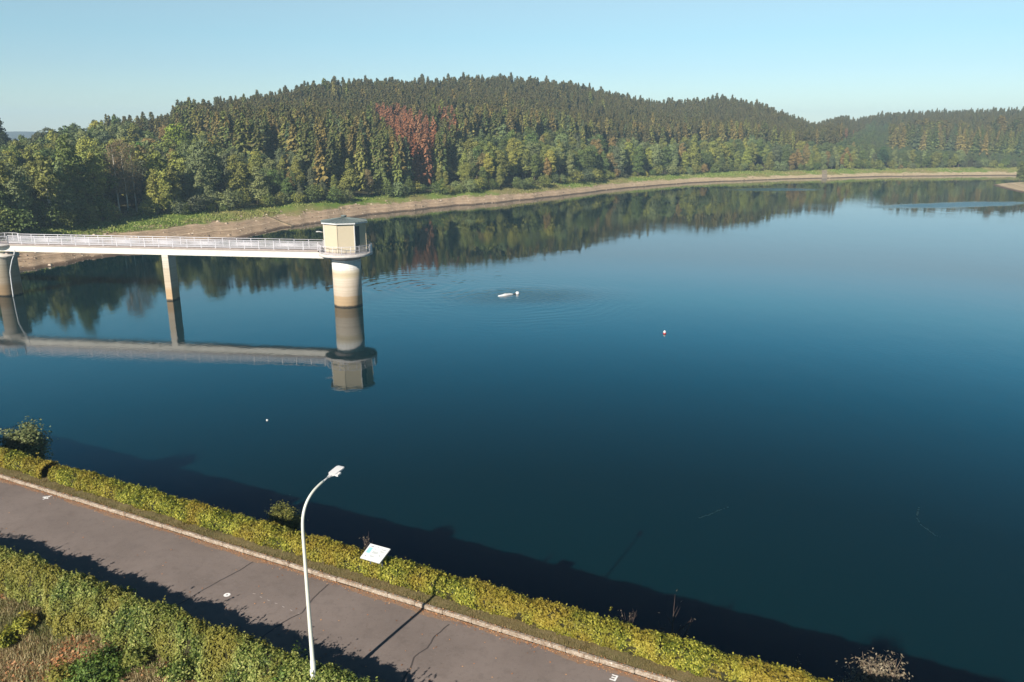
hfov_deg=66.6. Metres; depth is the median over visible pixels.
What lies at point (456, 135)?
spruce tree
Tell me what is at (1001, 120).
pine tree
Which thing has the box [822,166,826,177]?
path
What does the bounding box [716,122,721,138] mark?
spruce tree
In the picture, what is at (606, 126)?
spruce tree
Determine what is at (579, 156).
broadleaf tree
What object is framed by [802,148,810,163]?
broadleaf tree
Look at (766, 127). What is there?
spruce tree
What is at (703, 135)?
spruce tree
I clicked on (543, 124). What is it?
spruce tree
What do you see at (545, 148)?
broadleaf tree
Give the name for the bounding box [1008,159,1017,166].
bush
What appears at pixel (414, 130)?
dead spruce
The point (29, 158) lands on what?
broadleaf tree
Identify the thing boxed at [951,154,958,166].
broadleaf tree
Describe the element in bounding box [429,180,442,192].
bush
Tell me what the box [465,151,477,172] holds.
broadleaf tree
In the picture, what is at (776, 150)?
broadleaf tree
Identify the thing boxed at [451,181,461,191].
bush
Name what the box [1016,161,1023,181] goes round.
broadleaf tree
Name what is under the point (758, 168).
bush
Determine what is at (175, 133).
broadleaf tree
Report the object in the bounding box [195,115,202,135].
spruce tree
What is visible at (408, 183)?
broadleaf tree
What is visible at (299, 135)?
spruce tree
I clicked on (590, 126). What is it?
spruce tree
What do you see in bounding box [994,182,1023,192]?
headland
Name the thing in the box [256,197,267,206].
bush
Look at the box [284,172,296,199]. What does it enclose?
broadleaf tree
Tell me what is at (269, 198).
bush
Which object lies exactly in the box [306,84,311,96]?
spruce tree
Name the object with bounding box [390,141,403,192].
spruce tree
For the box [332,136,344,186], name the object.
spruce tree
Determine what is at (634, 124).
spruce tree
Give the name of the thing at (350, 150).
spruce tree
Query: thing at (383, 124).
spruce tree
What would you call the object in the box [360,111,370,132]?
spruce tree
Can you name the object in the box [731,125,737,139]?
spruce tree
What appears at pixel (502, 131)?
broadleaf tree
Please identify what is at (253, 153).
broadleaf tree
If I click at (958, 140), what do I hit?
spruce tree
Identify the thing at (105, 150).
broadleaf tree
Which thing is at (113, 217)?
bush
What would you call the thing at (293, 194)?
bush
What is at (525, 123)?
spruce tree
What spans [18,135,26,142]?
broadleaf tree
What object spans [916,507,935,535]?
scum line
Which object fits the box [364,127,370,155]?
spruce tree
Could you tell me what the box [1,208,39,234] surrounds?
bush
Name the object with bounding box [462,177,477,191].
bush
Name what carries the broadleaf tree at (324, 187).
on the terrain at (253, 226)
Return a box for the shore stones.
[2,169,1016,268]
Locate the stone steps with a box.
[262,215,293,226]
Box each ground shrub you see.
[0,624,19,648]
[11,610,40,634]
[43,656,80,681]
[56,634,138,681]
[93,585,137,608]
[118,642,154,670]
[145,653,204,681]
[258,640,309,681]
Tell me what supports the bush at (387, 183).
on the terrain at (253, 226)
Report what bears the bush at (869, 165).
on the terrain at (253, 226)
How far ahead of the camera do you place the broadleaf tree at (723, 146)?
371.49 m
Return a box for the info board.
[360,543,390,566]
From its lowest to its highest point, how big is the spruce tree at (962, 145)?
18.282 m
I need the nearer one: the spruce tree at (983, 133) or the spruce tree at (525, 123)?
the spruce tree at (525, 123)
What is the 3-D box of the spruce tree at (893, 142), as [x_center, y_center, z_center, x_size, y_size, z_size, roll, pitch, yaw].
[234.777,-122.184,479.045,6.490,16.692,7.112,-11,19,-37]
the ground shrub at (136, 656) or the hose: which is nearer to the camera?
the ground shrub at (136, 656)
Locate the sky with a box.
[0,0,1023,131]
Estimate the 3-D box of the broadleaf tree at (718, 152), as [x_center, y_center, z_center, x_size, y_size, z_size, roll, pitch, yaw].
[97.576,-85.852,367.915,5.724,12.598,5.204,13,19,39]
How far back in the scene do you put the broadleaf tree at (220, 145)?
229.63 m
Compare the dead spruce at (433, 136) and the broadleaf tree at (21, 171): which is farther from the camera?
the dead spruce at (433, 136)
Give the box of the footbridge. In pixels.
[0,233,328,300]
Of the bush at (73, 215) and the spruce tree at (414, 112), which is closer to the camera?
the bush at (73, 215)
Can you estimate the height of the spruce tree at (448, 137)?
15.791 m
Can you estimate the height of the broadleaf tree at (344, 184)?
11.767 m
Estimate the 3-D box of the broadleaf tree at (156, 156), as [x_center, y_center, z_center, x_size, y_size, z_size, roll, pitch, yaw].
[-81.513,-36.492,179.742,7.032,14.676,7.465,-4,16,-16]
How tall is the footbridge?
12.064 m
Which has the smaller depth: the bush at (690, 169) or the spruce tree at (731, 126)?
the bush at (690, 169)
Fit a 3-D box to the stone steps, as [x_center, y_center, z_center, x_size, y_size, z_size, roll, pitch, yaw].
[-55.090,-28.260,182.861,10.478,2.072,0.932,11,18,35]
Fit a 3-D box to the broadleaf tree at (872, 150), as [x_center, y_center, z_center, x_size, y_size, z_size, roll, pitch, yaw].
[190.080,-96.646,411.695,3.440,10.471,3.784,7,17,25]
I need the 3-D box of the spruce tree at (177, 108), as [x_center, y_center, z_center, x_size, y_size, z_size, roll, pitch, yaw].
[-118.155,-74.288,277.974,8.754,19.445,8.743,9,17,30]
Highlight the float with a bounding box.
[499,291,518,295]
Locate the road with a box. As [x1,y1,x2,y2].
[0,482,635,681]
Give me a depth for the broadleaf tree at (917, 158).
410.45 m
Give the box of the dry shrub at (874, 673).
[833,648,913,681]
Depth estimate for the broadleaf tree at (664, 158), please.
343.45 m
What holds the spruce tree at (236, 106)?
on the terrain at (253, 226)
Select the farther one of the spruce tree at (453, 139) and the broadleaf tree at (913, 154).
the broadleaf tree at (913, 154)
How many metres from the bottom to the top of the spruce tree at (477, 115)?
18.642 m
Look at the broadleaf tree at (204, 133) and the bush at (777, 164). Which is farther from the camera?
the bush at (777, 164)
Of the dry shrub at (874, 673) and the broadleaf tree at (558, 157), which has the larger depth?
the broadleaf tree at (558, 157)
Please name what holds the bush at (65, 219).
on the terrain at (253, 226)
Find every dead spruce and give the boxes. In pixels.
[384,108,394,128]
[396,104,401,118]
[398,128,404,146]
[404,122,411,155]
[407,116,413,143]
[407,130,414,180]
[412,122,416,143]
[414,134,424,180]
[416,120,421,160]
[419,122,423,148]
[429,116,437,151]
[429,130,435,166]
[438,105,441,117]
[452,113,458,135]
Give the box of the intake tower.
[316,215,372,306]
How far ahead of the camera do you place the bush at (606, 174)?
310.20 m
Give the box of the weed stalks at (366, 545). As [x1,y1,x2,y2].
[363,533,372,549]
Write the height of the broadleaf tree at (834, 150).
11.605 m
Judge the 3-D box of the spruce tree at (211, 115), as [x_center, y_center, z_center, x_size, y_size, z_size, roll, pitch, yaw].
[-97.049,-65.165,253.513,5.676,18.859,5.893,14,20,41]
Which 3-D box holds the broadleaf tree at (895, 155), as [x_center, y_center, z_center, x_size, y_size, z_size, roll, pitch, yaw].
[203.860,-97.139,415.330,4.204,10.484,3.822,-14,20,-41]
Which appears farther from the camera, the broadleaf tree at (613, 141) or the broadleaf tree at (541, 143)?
the broadleaf tree at (613, 141)
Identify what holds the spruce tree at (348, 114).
on the terrain at (253, 226)
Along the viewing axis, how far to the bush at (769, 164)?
378.99 m
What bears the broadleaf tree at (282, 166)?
on the terrain at (253, 226)
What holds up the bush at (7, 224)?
on the terrain at (253, 226)
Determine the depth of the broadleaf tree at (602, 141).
331.00 m
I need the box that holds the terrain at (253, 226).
[0,131,1018,269]
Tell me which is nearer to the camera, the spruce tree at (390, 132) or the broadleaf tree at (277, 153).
the broadleaf tree at (277, 153)
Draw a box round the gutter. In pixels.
[0,473,676,681]
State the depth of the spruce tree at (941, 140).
465.83 m
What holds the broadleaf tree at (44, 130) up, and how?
on the terrain at (253, 226)
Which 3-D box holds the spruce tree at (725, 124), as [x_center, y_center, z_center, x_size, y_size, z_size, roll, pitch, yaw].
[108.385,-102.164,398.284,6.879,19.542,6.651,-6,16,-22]
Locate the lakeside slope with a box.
[3,470,672,681]
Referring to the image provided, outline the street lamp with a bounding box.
[301,465,343,679]
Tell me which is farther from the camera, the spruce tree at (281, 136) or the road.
the spruce tree at (281, 136)
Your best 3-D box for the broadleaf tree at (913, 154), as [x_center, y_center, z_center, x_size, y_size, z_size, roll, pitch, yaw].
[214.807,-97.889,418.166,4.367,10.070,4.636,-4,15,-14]
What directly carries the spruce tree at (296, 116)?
on the terrain at (253, 226)
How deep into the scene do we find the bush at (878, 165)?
401.40 m
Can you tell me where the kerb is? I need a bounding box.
[0,474,680,681]
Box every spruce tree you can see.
[143,117,149,129]
[153,118,157,134]
[175,105,180,114]
[178,117,184,129]
[181,109,189,131]
[183,110,193,135]
[185,97,195,126]
[191,109,197,135]
[195,109,205,134]
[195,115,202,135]
[204,109,210,139]
[208,111,215,137]
[210,117,217,139]
[214,111,219,135]
[217,109,232,149]
[221,122,232,150]
[222,116,231,145]
[228,113,233,133]
[230,104,233,122]
[230,119,249,157]
[232,101,238,119]
[232,109,239,123]
[237,118,256,176]
[239,112,244,124]
[241,93,246,103]
[248,120,265,158]
[250,124,269,164]
[251,118,275,168]
[261,114,270,131]
[262,118,277,166]
[267,112,271,127]
[270,114,279,142]
[270,123,280,149]
[275,116,288,169]
[278,102,284,124]
[282,123,290,170]
[284,124,296,170]
[287,129,302,169]
[292,111,300,125]
[295,117,302,136]
[296,128,315,188]
[299,115,308,129]
[299,123,306,133]
[302,101,306,113]
[305,123,309,132]
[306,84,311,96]
[306,96,312,110]
[306,129,326,174]
[309,117,314,130]
[313,117,320,146]
[316,121,327,144]
[320,128,333,186]
[321,78,327,92]
[324,83,331,96]
[325,109,332,138]
[329,116,335,144]
[331,80,337,96]
[331,127,344,166]
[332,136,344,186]
[336,118,341,132]
[339,87,346,100]
[341,118,355,151]
[344,126,356,157]
[344,134,356,184]
[345,84,348,96]
[346,110,350,119]
[353,116,359,133]
[357,119,365,141]
[360,89,366,97]
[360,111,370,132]
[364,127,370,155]
[366,105,374,131]
[371,128,378,157]
[374,135,380,155]
[380,117,385,131]
[386,136,406,187]
[388,127,396,148]
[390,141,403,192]
[397,88,401,102]
[398,136,407,177]
[402,137,414,179]
[412,105,418,123]
[428,104,437,126]
[430,134,443,182]
[431,132,452,182]
[435,118,439,131]
[439,99,445,113]
[440,127,447,154]
[442,134,453,178]
[443,121,447,132]
[446,132,455,177]
[449,124,458,165]
[451,89,456,100]
[453,125,459,149]
[455,108,459,129]
[456,120,464,139]
[459,112,464,132]
[463,118,469,140]
[465,103,469,115]
[467,111,477,137]
[469,104,473,114]
[469,117,475,137]
[474,107,481,131]
[478,106,483,127]
[480,110,489,134]
[481,103,489,133]
[487,112,501,138]
[488,108,492,131]
[494,112,502,141]
[501,106,507,129]
[503,94,507,108]
[505,111,516,155]
[507,112,517,134]
[514,108,519,134]
[517,115,523,135]
[522,112,529,135]
[528,108,533,128]
[530,112,537,133]
[534,110,541,137]
[539,112,547,131]
[547,112,555,135]
[554,111,560,130]
[555,116,560,130]
[556,89,561,101]
[558,112,565,132]
[563,115,570,133]
[566,118,577,138]
[576,113,580,132]
[578,119,587,141]
[580,126,586,146]
[584,122,589,142]
[588,91,593,106]
[588,120,594,137]
[595,121,605,149]
[603,117,609,142]
[608,119,613,130]
[631,121,637,136]
[649,125,654,147]
[651,112,654,125]
[655,123,660,138]
[657,126,666,144]
[666,124,671,140]
[675,123,680,143]
[682,123,689,139]
[686,124,691,137]
[699,120,705,139]
[699,124,707,140]
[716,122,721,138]
[719,124,727,141]
[724,121,728,141]
[726,122,731,139]
[727,120,733,138]
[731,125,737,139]
[734,121,739,135]
[737,122,742,140]
[745,122,750,140]
[753,123,758,138]
[758,121,765,140]
[760,121,768,141]
[770,124,778,146]
[778,131,783,145]
[782,130,791,146]
[789,129,794,152]
[815,129,818,143]
[839,123,842,140]
[886,124,895,145]
[888,128,899,149]
[898,126,907,149]
[902,124,911,148]
[910,124,914,147]
[911,123,920,151]
[917,126,921,147]
[918,131,926,150]
[923,129,932,151]
[925,122,929,142]
[928,123,939,150]
[936,124,941,147]
[936,131,944,149]
[938,127,946,150]
[945,128,954,151]
[954,127,961,151]
[957,128,967,152]
[965,129,968,154]
[966,131,973,155]
[969,130,981,156]
[977,131,981,156]
[978,131,988,154]
[980,128,987,146]
[988,129,995,155]
[994,130,1003,158]
[998,131,1009,155]
[1005,132,1016,157]
[1013,130,1023,158]
[1014,132,1019,152]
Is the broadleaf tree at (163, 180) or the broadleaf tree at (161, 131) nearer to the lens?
the broadleaf tree at (163, 180)
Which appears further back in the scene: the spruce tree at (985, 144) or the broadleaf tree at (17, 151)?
the spruce tree at (985, 144)
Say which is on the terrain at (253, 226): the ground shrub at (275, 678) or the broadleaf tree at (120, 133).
the broadleaf tree at (120, 133)
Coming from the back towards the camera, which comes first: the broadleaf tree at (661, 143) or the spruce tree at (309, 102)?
the broadleaf tree at (661, 143)
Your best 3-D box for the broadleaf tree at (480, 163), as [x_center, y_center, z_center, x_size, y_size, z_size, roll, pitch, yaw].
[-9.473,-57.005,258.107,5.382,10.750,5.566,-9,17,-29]
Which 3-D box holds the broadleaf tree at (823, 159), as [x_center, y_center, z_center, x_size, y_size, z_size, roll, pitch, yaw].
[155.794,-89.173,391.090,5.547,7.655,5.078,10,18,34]
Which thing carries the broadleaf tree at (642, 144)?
on the terrain at (253, 226)
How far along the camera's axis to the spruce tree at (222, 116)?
234.99 m
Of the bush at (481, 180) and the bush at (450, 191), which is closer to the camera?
the bush at (450, 191)
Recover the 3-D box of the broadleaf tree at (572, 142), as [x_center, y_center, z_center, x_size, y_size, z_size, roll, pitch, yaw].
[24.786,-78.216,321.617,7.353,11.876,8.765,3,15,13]
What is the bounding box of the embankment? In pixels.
[0,589,222,681]
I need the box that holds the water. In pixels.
[0,175,1023,681]
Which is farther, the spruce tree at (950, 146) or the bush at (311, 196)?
the spruce tree at (950, 146)
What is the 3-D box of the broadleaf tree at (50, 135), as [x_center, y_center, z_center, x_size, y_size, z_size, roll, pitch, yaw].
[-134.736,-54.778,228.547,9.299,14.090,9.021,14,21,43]
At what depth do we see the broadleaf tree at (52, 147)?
198.56 m
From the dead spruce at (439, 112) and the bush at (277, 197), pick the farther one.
the dead spruce at (439, 112)
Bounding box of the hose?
[10,250,14,296]
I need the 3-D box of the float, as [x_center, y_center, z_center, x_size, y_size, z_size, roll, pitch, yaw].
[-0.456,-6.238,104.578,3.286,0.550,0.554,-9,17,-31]
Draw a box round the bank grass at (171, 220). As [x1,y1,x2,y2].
[1,166,1016,242]
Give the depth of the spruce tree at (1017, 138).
459.16 m
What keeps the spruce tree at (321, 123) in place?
on the terrain at (253, 226)
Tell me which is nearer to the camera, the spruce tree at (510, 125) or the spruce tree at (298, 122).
the spruce tree at (298, 122)
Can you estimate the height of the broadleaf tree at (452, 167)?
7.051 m
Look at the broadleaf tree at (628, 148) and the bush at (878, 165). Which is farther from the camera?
the bush at (878, 165)
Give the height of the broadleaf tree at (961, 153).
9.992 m
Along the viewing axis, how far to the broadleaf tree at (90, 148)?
182.31 m
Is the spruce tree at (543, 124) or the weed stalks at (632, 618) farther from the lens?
the spruce tree at (543, 124)
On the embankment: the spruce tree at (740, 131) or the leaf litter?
the leaf litter
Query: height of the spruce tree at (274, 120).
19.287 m
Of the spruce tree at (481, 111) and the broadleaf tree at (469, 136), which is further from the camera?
the spruce tree at (481, 111)
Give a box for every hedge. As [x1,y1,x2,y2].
[0,447,58,478]
[0,545,377,681]
[47,464,832,681]
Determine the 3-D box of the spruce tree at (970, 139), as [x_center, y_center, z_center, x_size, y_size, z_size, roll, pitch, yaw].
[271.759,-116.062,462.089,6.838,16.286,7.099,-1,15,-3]
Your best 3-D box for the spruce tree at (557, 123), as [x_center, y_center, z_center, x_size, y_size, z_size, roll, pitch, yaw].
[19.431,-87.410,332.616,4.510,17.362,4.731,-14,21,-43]
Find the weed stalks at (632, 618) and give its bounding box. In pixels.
[619,608,635,624]
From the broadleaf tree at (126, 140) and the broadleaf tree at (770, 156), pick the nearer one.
the broadleaf tree at (126, 140)
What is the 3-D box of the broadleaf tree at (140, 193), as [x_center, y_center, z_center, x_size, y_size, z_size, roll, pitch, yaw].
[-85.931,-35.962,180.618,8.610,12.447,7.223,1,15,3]
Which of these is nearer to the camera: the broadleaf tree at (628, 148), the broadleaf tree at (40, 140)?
the broadleaf tree at (40, 140)
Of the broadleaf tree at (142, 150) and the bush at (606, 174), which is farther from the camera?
the bush at (606, 174)
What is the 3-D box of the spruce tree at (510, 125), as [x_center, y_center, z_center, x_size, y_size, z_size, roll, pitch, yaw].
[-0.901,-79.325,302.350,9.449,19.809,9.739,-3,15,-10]
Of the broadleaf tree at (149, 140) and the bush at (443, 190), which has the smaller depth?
the broadleaf tree at (149, 140)
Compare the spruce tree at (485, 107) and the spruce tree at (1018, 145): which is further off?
the spruce tree at (1018, 145)
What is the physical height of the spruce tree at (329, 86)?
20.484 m
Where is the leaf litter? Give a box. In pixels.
[0,594,207,681]
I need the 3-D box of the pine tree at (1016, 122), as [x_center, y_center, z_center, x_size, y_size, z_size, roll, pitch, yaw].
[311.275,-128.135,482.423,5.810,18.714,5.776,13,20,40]
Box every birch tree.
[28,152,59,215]
[103,143,125,212]
[109,138,134,208]
[123,143,142,211]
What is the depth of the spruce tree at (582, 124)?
325.42 m
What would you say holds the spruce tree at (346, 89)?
on the terrain at (253, 226)
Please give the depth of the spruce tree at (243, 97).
322.97 m
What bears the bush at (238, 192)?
on the terrain at (253, 226)
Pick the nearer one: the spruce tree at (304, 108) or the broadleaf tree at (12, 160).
the broadleaf tree at (12, 160)
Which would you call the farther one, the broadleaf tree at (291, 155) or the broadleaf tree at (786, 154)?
the broadleaf tree at (786, 154)
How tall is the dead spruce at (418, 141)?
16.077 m
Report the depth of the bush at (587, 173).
294.91 m
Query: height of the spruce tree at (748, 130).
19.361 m
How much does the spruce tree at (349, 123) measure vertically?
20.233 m
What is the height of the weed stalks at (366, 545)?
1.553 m
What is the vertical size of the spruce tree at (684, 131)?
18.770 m
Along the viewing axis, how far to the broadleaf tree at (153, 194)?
174.03 m
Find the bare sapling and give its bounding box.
[658,590,695,639]
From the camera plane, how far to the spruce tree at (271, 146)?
229.10 m
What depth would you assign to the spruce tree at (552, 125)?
327.62 m
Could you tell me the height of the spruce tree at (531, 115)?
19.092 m
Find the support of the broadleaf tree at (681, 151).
on the terrain at (253, 226)
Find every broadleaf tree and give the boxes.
[0,118,11,144]
[0,161,23,216]
[0,161,26,176]
[0,170,34,223]
[0,191,10,213]
[1,149,25,170]
[2,156,27,174]
[8,140,27,158]
[8,144,23,161]
[8,183,38,229]
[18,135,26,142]
[20,150,47,202]
[23,143,43,163]
[27,141,41,151]
[28,134,37,142]
[32,148,56,169]
[33,137,44,146]
[34,127,57,138]
[37,142,55,149]
[43,133,96,209]
[44,129,59,141]
[56,139,77,151]
[62,125,69,133]
[73,128,83,141]
[74,136,100,158]
[75,131,91,143]
[77,150,120,200]
[85,146,94,160]
[87,126,96,137]
[88,120,100,135]
[91,125,104,140]
[93,138,107,152]
[94,124,115,137]
[96,130,112,142]
[104,146,116,158]
[106,138,122,155]
[111,116,120,123]
[115,126,130,141]
[120,136,131,143]
[121,150,146,198]
[122,143,138,198]
[125,125,141,141]
[127,159,148,199]
[129,122,143,137]
[136,144,147,154]
[140,140,152,146]
[141,159,161,198]
[142,138,158,146]
[142,169,168,213]
[143,130,155,138]
[143,148,160,158]
[143,151,167,209]
[149,140,172,154]
[151,147,164,157]
[156,170,173,213]
[158,125,170,139]
[160,123,191,153]
[164,169,184,212]
[165,164,186,196]
[166,149,175,162]
[167,150,188,182]
[169,139,176,149]
[174,150,191,172]
[175,138,198,152]
[180,165,200,201]
[181,143,198,163]
[183,138,224,205]
[184,131,198,141]
[190,167,219,209]
[196,130,209,140]
[212,135,222,150]
[213,147,229,189]
[217,153,229,188]
[228,150,249,181]
[246,151,263,167]
[246,153,263,178]
[260,157,276,173]
[274,147,286,169]
[276,155,288,177]
[278,170,285,190]
[280,177,294,202]
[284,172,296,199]
[287,150,296,172]
[289,155,307,185]
[290,156,305,188]
[290,170,296,189]
[293,182,303,202]
[306,167,315,184]
[317,179,328,199]
[330,175,338,191]
[337,158,359,195]
[362,169,374,196]
[405,176,415,193]
[435,168,442,181]
[442,171,448,183]
[445,163,451,175]
[447,162,456,181]
[453,144,466,168]
[455,150,475,180]
[457,138,464,150]
[462,137,478,153]
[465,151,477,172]
[466,132,474,140]
[471,145,481,177]
[476,152,491,177]
[477,166,486,188]
[478,141,486,155]
[482,145,496,182]
[482,153,494,182]
[483,142,498,169]
[484,134,492,144]
[493,149,511,176]
[495,124,508,140]
[496,164,504,188]
[498,138,507,154]
[504,129,516,145]
[505,137,521,159]
[516,144,531,177]
[522,134,538,150]
[523,126,532,138]
[525,141,542,173]
[535,140,544,171]
[540,143,557,169]
[542,131,552,142]
[543,149,556,176]
[543,157,551,179]
[548,145,565,172]
[553,133,570,150]
[555,127,564,142]
[556,139,564,170]
[556,141,567,171]
[564,151,576,176]
[564,156,580,173]
[568,137,577,149]
[571,150,580,170]
[573,134,581,144]
[576,149,586,169]
[579,146,598,172]
[589,147,599,170]
[590,134,607,150]
[595,139,603,161]
[599,151,609,173]
[606,136,616,150]
[606,153,617,171]
[611,146,623,171]
[618,142,628,167]
[624,142,635,170]
[630,148,645,164]
[631,152,644,174]
[639,141,644,153]
[644,147,653,171]
[649,142,663,167]
[658,146,671,172]
[659,139,667,149]
[659,147,667,172]
[667,144,678,163]
[669,138,675,145]
[671,159,678,170]
[678,143,689,168]
[680,136,689,143]
[680,151,689,170]
[686,136,702,168]
[698,150,709,169]
[700,141,707,151]
[702,140,716,157]
[706,151,713,167]
[709,147,715,168]
[714,145,724,170]
[717,154,724,171]
[718,143,732,161]
[724,142,735,162]
[734,151,740,166]
[735,141,745,149]
[740,147,751,169]
[743,138,747,151]
[746,146,754,161]
[747,137,755,146]
[750,142,758,162]
[755,139,764,163]
[761,144,768,162]
[766,151,774,169]
[771,144,780,161]
[779,147,790,165]
[788,153,796,166]
[795,140,805,151]
[795,149,803,168]
[802,143,809,165]
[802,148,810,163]
[807,156,813,167]
[812,144,818,157]
[813,152,821,166]
[819,155,827,166]
[824,151,831,165]
[829,155,835,169]
[830,146,838,166]
[834,153,839,165]
[836,145,844,165]
[840,148,852,165]
[843,153,848,167]
[850,148,858,167]
[851,151,856,163]
[858,150,868,161]
[869,148,874,160]
[871,153,877,164]
[876,146,890,162]
[891,149,897,161]
[906,150,910,164]
[910,149,916,162]
[914,153,919,167]
[922,153,929,167]
[931,151,942,163]
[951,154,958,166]
[956,150,966,166]
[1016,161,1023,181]
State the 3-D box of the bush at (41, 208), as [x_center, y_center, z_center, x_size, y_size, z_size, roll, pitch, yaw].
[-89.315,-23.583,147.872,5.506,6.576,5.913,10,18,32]
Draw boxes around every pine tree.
[921,118,930,125]
[946,123,951,134]
[993,123,1000,135]
[997,115,1006,126]
[1000,124,1006,133]
[1006,124,1014,132]
[1012,119,1023,131]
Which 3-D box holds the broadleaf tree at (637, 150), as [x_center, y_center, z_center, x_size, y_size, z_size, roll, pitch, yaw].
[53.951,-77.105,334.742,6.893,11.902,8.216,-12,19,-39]
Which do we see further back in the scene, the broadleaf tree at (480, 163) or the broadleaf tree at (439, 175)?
the broadleaf tree at (480, 163)
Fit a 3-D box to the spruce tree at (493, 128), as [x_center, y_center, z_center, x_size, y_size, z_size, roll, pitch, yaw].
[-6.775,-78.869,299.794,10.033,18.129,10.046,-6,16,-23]
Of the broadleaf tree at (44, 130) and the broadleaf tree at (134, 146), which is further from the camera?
the broadleaf tree at (44, 130)
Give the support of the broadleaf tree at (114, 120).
on the terrain at (253, 226)
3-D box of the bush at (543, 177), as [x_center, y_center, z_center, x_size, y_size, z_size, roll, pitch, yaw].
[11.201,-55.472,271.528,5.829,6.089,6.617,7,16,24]
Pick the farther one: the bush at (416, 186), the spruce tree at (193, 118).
the spruce tree at (193, 118)
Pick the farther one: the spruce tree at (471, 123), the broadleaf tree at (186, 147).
the spruce tree at (471, 123)
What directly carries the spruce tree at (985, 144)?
on the terrain at (253, 226)
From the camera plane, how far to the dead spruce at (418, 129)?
256.25 m
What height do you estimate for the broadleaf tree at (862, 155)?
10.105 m
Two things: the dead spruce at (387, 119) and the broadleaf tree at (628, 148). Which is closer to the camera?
the dead spruce at (387, 119)
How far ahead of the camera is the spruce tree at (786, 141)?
411.46 m
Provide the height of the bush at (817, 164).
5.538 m
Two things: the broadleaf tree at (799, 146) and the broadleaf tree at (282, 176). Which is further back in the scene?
the broadleaf tree at (799, 146)
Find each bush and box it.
[0,207,22,236]
[0,415,58,459]
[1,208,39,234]
[27,200,56,226]
[33,201,67,226]
[55,209,75,226]
[64,209,82,222]
[66,206,89,222]
[99,202,121,220]
[137,202,152,215]
[143,202,158,215]
[167,199,181,213]
[170,199,187,213]
[179,200,190,211]
[205,203,215,210]
[209,191,228,208]
[216,189,242,209]
[218,203,226,210]
[228,189,249,206]
[231,191,252,207]
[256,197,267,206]
[261,192,276,205]
[265,500,304,531]
[274,191,286,205]
[279,192,291,202]
[290,191,305,202]
[290,192,297,202]
[303,183,321,201]
[308,183,324,200]
[326,185,343,201]
[337,190,348,200]
[342,189,353,200]
[379,179,394,195]
[390,181,405,196]
[402,184,410,194]
[411,180,421,191]
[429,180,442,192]
[436,182,446,191]
[438,187,449,193]
[444,185,454,193]
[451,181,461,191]
[454,184,463,192]
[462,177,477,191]
[472,179,482,190]
[475,176,486,185]
[480,178,488,188]
[488,179,496,189]
[511,177,526,187]
[525,177,535,187]
[535,173,551,185]
[557,173,566,182]
[571,170,583,181]
[580,169,594,181]
[590,169,602,180]
[592,168,602,180]
[603,169,611,178]
[612,168,620,176]
[654,164,663,173]
[664,164,677,174]
[676,166,683,173]
[686,167,693,174]
[692,164,701,173]
[700,164,707,171]
[711,162,721,171]
[720,162,730,170]
[728,160,738,170]
[747,163,754,170]
[754,164,762,170]
[764,160,775,168]
[773,161,779,169]
[780,161,787,170]
[813,161,822,169]
[852,159,865,167]
[861,160,871,168]
[872,160,884,168]
[888,161,897,168]
[941,159,953,166]
[973,161,983,167]
[981,157,989,166]
[989,160,997,167]
[1000,159,1010,166]
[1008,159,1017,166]
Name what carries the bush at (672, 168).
on the terrain at (253, 226)
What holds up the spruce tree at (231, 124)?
on the terrain at (253, 226)
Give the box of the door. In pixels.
[355,226,359,251]
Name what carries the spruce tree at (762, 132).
on the terrain at (253, 226)
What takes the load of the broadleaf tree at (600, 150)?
on the terrain at (253, 226)
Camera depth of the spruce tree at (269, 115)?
243.54 m
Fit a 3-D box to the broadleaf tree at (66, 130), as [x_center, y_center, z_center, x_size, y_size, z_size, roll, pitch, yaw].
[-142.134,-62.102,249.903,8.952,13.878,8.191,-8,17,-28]
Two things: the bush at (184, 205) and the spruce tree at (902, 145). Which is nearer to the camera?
the bush at (184, 205)
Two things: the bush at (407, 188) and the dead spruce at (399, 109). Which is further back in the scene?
the dead spruce at (399, 109)
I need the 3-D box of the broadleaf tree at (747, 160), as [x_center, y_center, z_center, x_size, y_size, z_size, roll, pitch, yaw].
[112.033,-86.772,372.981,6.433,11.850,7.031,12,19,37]
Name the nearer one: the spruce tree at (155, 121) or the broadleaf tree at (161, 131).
the broadleaf tree at (161, 131)

